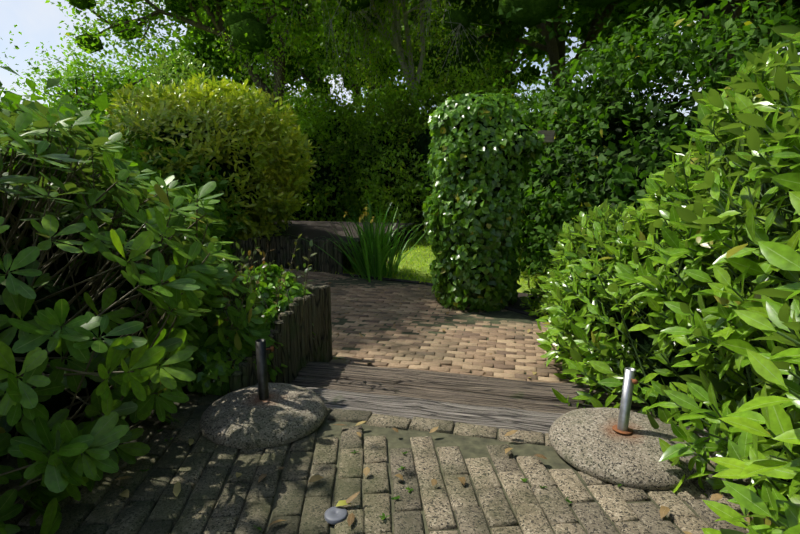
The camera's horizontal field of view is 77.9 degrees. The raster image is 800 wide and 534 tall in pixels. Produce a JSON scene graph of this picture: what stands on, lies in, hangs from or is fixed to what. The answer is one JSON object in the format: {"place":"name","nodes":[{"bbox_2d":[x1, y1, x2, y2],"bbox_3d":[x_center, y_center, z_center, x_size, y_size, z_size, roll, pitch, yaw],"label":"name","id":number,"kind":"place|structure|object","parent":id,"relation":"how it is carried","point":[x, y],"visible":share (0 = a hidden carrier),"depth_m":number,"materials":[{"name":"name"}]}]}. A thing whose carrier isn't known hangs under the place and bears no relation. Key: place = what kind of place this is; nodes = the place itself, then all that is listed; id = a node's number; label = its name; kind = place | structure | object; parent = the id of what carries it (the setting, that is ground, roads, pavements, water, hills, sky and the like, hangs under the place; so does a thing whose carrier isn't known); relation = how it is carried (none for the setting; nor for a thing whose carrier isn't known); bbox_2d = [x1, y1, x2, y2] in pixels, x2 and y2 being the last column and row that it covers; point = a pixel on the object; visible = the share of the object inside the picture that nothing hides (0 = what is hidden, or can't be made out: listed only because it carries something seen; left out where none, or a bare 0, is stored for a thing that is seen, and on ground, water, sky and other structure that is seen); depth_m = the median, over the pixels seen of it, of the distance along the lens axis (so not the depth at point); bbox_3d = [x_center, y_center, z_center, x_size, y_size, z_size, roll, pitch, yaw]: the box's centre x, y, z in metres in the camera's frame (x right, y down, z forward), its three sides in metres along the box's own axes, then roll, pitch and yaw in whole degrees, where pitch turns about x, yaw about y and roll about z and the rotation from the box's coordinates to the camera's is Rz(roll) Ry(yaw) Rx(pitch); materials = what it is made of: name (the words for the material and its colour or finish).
{"place":"outdoors","nodes":[
{"label":"outdoors","id":0,"kind":"place"},
{"bbox_2d":[114,54,216,97],"bbox_3d":[-13.183,-9.666,29.201,8.631,5.613,5.743,-5,11,-27],"label":"tree","id":1,"kind":"object","parent":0,"point":[188,67],"visible":0.02,"depth_m":27.33,"materials":[{"name":"green plant"}]},
{"bbox_2d":[69,0,356,74],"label":"oak tree","id":2,"kind":"object","parent":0,"point":[258,29],"visible":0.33,"depth_m":15.30,"materials":[{"name":"green plant"}]},
{"bbox_2d":[45,0,391,110],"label":"oak tree","id":3,"kind":"object","parent":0,"point":[94,31],"depth_m":16.65,"materials":[{"name":"green plant"}]},
{"bbox_2d":[172,12,333,102],"bbox_3d":[-8.546,-15.347,31.606,8.935,9.981,13.565,7,12,36],"label":"tree","id":4,"kind":"object","parent":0,"point":[209,52],"visible":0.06,"depth_m":28.81,"materials":[{"name":"green plant"}]},
{"bbox_2d":[222,0,471,73],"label":"tree","id":5,"kind":"object","parent":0,"point":[461,16],"visible":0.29,"depth_m":13.82,"materials":[{"name":"green plant"}]},
{"bbox_2d":[271,0,429,100],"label":"tree","id":6,"kind":"object","parent":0,"point":[311,85],"visible":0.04,"depth_m":30.96,"materials":[{"name":"green plant"}]},
{"bbox_2d":[232,225,550,358],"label":"ground","id":7,"kind":"structure","parent":0,"point":[423,272],"depth_m":8.56,"materials":[{"name":"green plant"}]},
{"bbox_2d":[0,25,195,120],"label":"tree","id":8,"kind":"object","parent":7,"relation":"on","point":[70,75],"depth_m":11.44,"materials":[{"name":"green plant"}]},
{"bbox_2d":[0,66,249,293],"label":"bush","id":9,"kind":"object","parent":7,"relation":"on","point":[132,157],"visible":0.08,"depth_m":4.91,"materials":[{"name":"green plant"}]},
{"bbox_2d":[59,30,250,105],"bbox_3d":[-13.726,-9.475,29.208,11.700,7.735,8.824,-2,10,-11],"label":"tree","id":10,"kind":"object","parent":7,"relation":"on","point":[219,74],"visible":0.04,"depth_m":27.31,"materials":[{"name":"green plant"}]},
{"bbox_2d":[126,48,277,191],"bbox_3d":[-4.469,-2.615,10.776,3.917,3.897,3.745,2,10,13],"label":"shrub","id":11,"kind":"object","parent":7,"relation":"on","point":[161,72],"depth_m":10.09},
{"bbox_2d":[224,339,244,368],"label":"planter soil","id":12,"kind":"structure","parent":7,"relation":"on","point":[230,359],"depth_m":2.82,"materials":[{"name":"brown soil"}]},
{"bbox_2d":[0,100,287,533],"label":"rhododendron","id":13,"kind":"object","parent":12,"relation":"on","point":[67,470],"depth_m":2.09,"materials":[{"name":"green plant"}]},
{"bbox_2d":[78,263,314,396],"bbox_3d":[-1.583,0.403,3.556,1.740,0.765,1.711,2,10,13],"label":"shrub","id":14,"kind":"object","parent":12,"relation":"on","point":[214,370],"visible":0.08,"depth_m":3.29,"materials":[{"name":"green plant"}]},
{"bbox_2d":[123,234,316,345],"bbox_3d":[-1.156,0.083,3.520,1.314,0.639,1.445,2,10,13],"label":"plant","id":15,"kind":"object","parent":12,"relation":"on","point":[264,267],"depth_m":3.42,"materials":[{"name":"green plant"}]},
{"bbox_2d":[149,1,345,105],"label":"tree","id":16,"kind":"object","parent":7,"relation":"on","point":[190,46],"depth_m":29.95,"materials":[{"name":"green plant"}]},
{"bbox_2d":[228,285,332,391],"bbox_3d":[-0.757,0.590,3.452,0.110,0.735,1.458,2,10,13],"label":"wooden palisade","id":17,"kind":"object","parent":7,"relation":"on","point":[299,350],"visible":0.6,"depth_m":3.49,"materials":[{"name":"brown wood"}]},
{"bbox_2d":[219,236,342,273],"bbox_3d":[-2.369,0.095,6.557,1.810,0.632,3.733,4,11,21],"label":"palisade","id":18,"kind":"object","parent":7,"relation":"on","point":[285,248],"visible":0.31,"depth_m":8.05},
{"bbox_2d":[304,284,318,292],"bbox_3d":[-1.417,0.449,4.329,1.604,0.707,0.128,3,10,14],"label":"palisade planter","id":19,"kind":"object","parent":7,"relation":"on","point":[308,286],"visible":0.04,"depth_m":4.09,"materials":[{"name":"wood"}]},
{"bbox_2d":[242,221,414,244],"bbox_3d":[-3.788,-0.450,8.629,6.500,0.001,9.000,2,10,13],"label":"raised bed","id":20,"kind":"object","parent":7,"relation":"on","point":[314,230],"visible":0.14,"depth_m":10.46,"materials":[{"name":"wood"}]},
{"bbox_2d":[227,7,451,121],"bbox_3d":[-3.331,-12.881,31.964,19.263,17.318,18.545,2,10,13],"label":"tree","id":21,"kind":"object","parent":7,"relation":"on","point":[331,73],"depth_m":30.77,"materials":[{"name":"green plant"}]},
{"bbox_2d":[43,80,635,139],"bbox_3d":[-1.990,-4.762,24.354,29.148,8.952,9.552,-1,10,-6],"label":"tree","id":22,"kind":"object","parent":7,"relation":"on","point":[302,82],"depth_m":23.90,"materials":[{"name":"green plant"}]},
{"bbox_2d":[270,80,414,221],"bbox_3d":[-2.717,-2.777,16.273,6.163,6.197,6.947,2,10,13],"label":"bush","id":23,"kind":"object","parent":7,"relation":"on","point":[309,124],"depth_m":14.52,"materials":[{"name":"green plant"}]},
{"bbox_2d":[293,197,426,281],"bbox_3d":[-0.336,-0.483,7.639,1.706,1.289,2.423,10,14,45],"label":"iris","id":24,"kind":"object","parent":7,"relation":"on","point":[378,253],"depth_m":7.46,"materials":[{"name":"green plant"}]},
{"bbox_2d":[346,214,374,270],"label":"iris stalks","id":25,"kind":"object","parent":24,"relation":"attached to","point":[365,238],"visible":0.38,"depth_m":7.57,"materials":[{"name":"green plant"}]},
{"bbox_2d":[343,218,414,265],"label":"raised bed bank","id":26,"kind":"structure","parent":7,"relation":"on","point":[404,235],"depth_m":11.72,"materials":[{"name":"green plant"}]},
{"bbox_2d":[99,71,316,248],"bbox_3d":[-3.446,-1.826,8.891,3.321,3.319,3.705,-6,12,-31],"label":"bush","id":27,"kind":"object","parent":26,"relation":"on","point":[270,208],"depth_m":8.04,"materials":[{"name":"green plant"}]},
{"bbox_2d":[198,0,570,138],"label":"birch tree","id":28,"kind":"object","parent":7,"relation":"on","point":[359,36],"depth_m":15.31,"materials":[{"name":"green plant"}]},
{"bbox_2d":[31,398,757,533],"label":"terrace bed","id":29,"kind":"object","parent":7,"relation":"on","point":[472,447],"depth_m":2.20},
{"bbox_2d":[0,390,773,533],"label":"pavers","id":30,"kind":"object","parent":29,"relation":"on","point":[156,501],"visible":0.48,"depth_m":1.90,"materials":[{"name":"grey stone"}]},
{"bbox_2d":[200,339,326,448],"bbox_3d":[-0.680,0.557,2.459,0.620,0.400,0.616,2,10,13],"label":"umbrella base","id":31,"kind":"object","parent":30,"relation":"on","point":[263,413],"visible":1,"depth_m":2.35,"materials":[{"name":"stone"}]},
{"bbox_2d":[324,506,347,524],"bbox_3d":[-0.228,0.882,1.761,0.082,0.016,0.082,2,10,13],"label":"pebble","id":32,"kind":"object","parent":30,"relation":"on","point":[334,515],"visible":0.98,"depth_m":1.75,"materials":[{"name":"grey stone"}]},
{"bbox_2d":[121,392,621,529],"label":"weeds","id":33,"kind":"object","parent":30,"relation":"on","point":[410,490],"visible":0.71,"depth_m":1.92,"materials":[{"name":"green plant"}]},
{"bbox_2d":[549,367,696,489],"bbox_3d":[0.990,0.626,2.179,0.624,0.362,0.620,6,13,28],"label":"umbrella base","id":34,"kind":"object","parent":30,"relation":"on","point":[621,445],"visible":0.83,"depth_m":2.11,"materials":[{"name":"stone"}]},
{"bbox_2d":[306,54,561,240],"bbox_3d":[0.871,-2.748,15.304,9.395,7.149,6.383,12,16,50],"label":"bush","id":35,"kind":"object","parent":7,"relation":"on","point":[406,111],"depth_m":14.02,"materials":[{"name":"green plant"}]},
{"bbox_2d":[336,272,539,318],"bbox_3d":[0.406,0.298,6.777,0.503,0.050,3.568,-10,14,-44],"label":"edging","id":36,"kind":"object","parent":7,"relation":"on","point":[431,284],"visible":0.56,"depth_m":7.19,"materials":[{"name":"black"}]},
{"bbox_2d":[297,275,583,383],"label":"brick paving","id":37,"kind":"structure","parent":7,"relation":"on","point":[503,314],"depth_m":5.37,"materials":[{"name":"brown brick"}]},
{"bbox_2d":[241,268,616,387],"bbox_3d":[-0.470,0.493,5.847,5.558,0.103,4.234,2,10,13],"label":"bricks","id":38,"kind":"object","parent":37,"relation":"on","point":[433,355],"visible":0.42,"depth_m":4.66,"materials":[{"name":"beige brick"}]},
{"bbox_2d":[115,282,771,533],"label":"fallen leaves","id":39,"kind":"object","parent":7,"relation":"on","point":[664,510],"visible":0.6,"depth_m":1.93,"materials":[{"name":"brown plant"}]},
{"bbox_2d":[298,361,646,409],"bbox_3d":[0.551,0.840,3.330,2.570,0.160,0.265,2,10,13],"label":"sleeper","id":40,"kind":"object","parent":7,"relation":"on","point":[536,391],"visible":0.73,"depth_m":3.33,"materials":[{"name":"brown wood"}]},
{"bbox_2d":[291,376,660,420],"bbox_3d":[0.508,0.893,3.086,2.540,0.160,0.248,2,10,13],"label":"sleeper","id":41,"kind":"object","parent":7,"relation":"on","point":[453,396],"visible":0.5,"depth_m":3.15,"materials":[{"name":"brown wood"}]},
{"bbox_2d":[422,92,545,311],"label":"ivy column","id":42,"kind":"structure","parent":7,"relation":"on","point":[450,185],"depth_m":5.49,"materials":[{"name":"green plant"}]},
{"bbox_2d":[322,0,653,100],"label":"tree","id":43,"kind":"object","parent":7,"relation":"on","point":[569,41],"depth_m":25.63,"materials":[{"name":"green plant"}]},
{"bbox_2d":[256,382,727,451],"bbox_3d":[0.383,0.825,2.575,2.560,0.160,0.277,2,10,13],"label":"sleeper","id":44,"kind":"object","parent":7,"relation":"on","point":[489,416],"visible":0.33,"depth_m":2.60,"materials":[{"name":"brown wood"}]},
{"bbox_2d":[508,292,534,310],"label":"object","id":45,"kind":"object","parent":7,"relation":"on","point":[518,303],"depth_m":6.01,"materials":[{"name":"plant"}]},
{"bbox_2d":[399,0,743,130],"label":"tree","id":46,"kind":"object","parent":7,"relation":"on","point":[555,49],"depth_m":15.17,"materials":[{"name":"green plant"}]},
{"bbox_2d":[415,0,799,285],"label":"bush","id":47,"kind":"object","parent":7,"relation":"on","point":[583,107],"depth_m":6.44,"materials":[{"name":"green plant"}]},
{"bbox_2d":[542,0,708,102],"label":"tree","id":48,"kind":"object","parent":7,"relation":"on","point":[645,25],"depth_m":23.64,"materials":[{"name":"green plant"}]},
{"bbox_2d":[466,0,799,65],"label":"tree","id":49,"kind":"object","parent":7,"relation":"on","point":[564,27],"visible":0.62,"depth_m":8.42,"materials":[{"name":"green plant"}]},
{"bbox_2d":[502,0,796,47],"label":"tree","id":50,"kind":"object","parent":7,"relation":"on","point":[633,5],"depth_m":14.61,"materials":[{"name":"green plant"}]},
{"bbox_2d":[519,25,799,533],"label":"laurel hedge","id":51,"kind":"object","parent":7,"relation":"on","point":[771,364],"depth_m":2.13,"materials":[{"name":"green plant"}]},
{"bbox_2d":[656,2,799,113],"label":"tree","id":52,"kind":"object","parent":7,"relation":"on","point":[755,40],"depth_m":17.80,"materials":[{"name":"green plant"}]},
{"bbox_2d":[0,0,799,125],"label":"sky","id":53,"kind":"structure","parent":0,"point":[38,21],"materials":[{"name":"white"}]},
{"bbox_2d":[343,0,641,94],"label":"tree","id":54,"kind":"object","parent":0,"point":[583,32],"visible":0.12,"depth_m":25.96,"materials":[{"name":"green plant"}]},
{"bbox_2d":[415,0,625,90],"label":"tree","id":55,"kind":"object","parent":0,"point":[485,14],"visible":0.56,"depth_m":17.18,"materials":[{"name":"green plant"}]},
{"bbox_2d":[538,130,554,142],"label":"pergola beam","id":56,"kind":"structure","parent":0,"point":[549,136],"depth_m":5.64,"materials":[{"name":"wood"}]},
{"bbox_2d":[563,0,721,22],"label":"tree","id":57,"kind":"object","parent":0,"point":[673,7],"visible":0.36,"depth_m":10.41,"materials":[{"name":"green plant"}]},
{"bbox_2d":[497,0,799,28],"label":"tree","id":58,"kind":"object","parent":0,"point":[531,13],"visible":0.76,"depth_m":8.26,"materials":[{"name":"green plant"}]},
{"bbox_2d":[593,0,708,72],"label":"tree","id":59,"kind":"object","parent":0,"point":[647,13],"visible":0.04,"depth_m":23.63,"materials":[{"name":"green plant"}]},
{"bbox_2d":[557,0,785,94],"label":"tree","id":60,"kind":"object","parent":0,"point":[728,8],"depth_m":9.81,"materials":[{"name":"green plant"}]},
{"bbox_2d":[715,10,782,37],"bbox_3d":[13.078,-12.343,16.572,10.653,8.822,12.426,2,10,13],"label":"tree","id":61,"kind":"object","parent":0,"point":[747,17],"visible":0.04,"depth_m":17.21,"materials":[{"name":"green plant"}]},
{"bbox_2d":[747,0,783,17],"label":"tree","id":62,"kind":"object","parent":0,"point":[750,10],"depth_m":11.53,"materials":[{"name":"green plant"}]}
]}

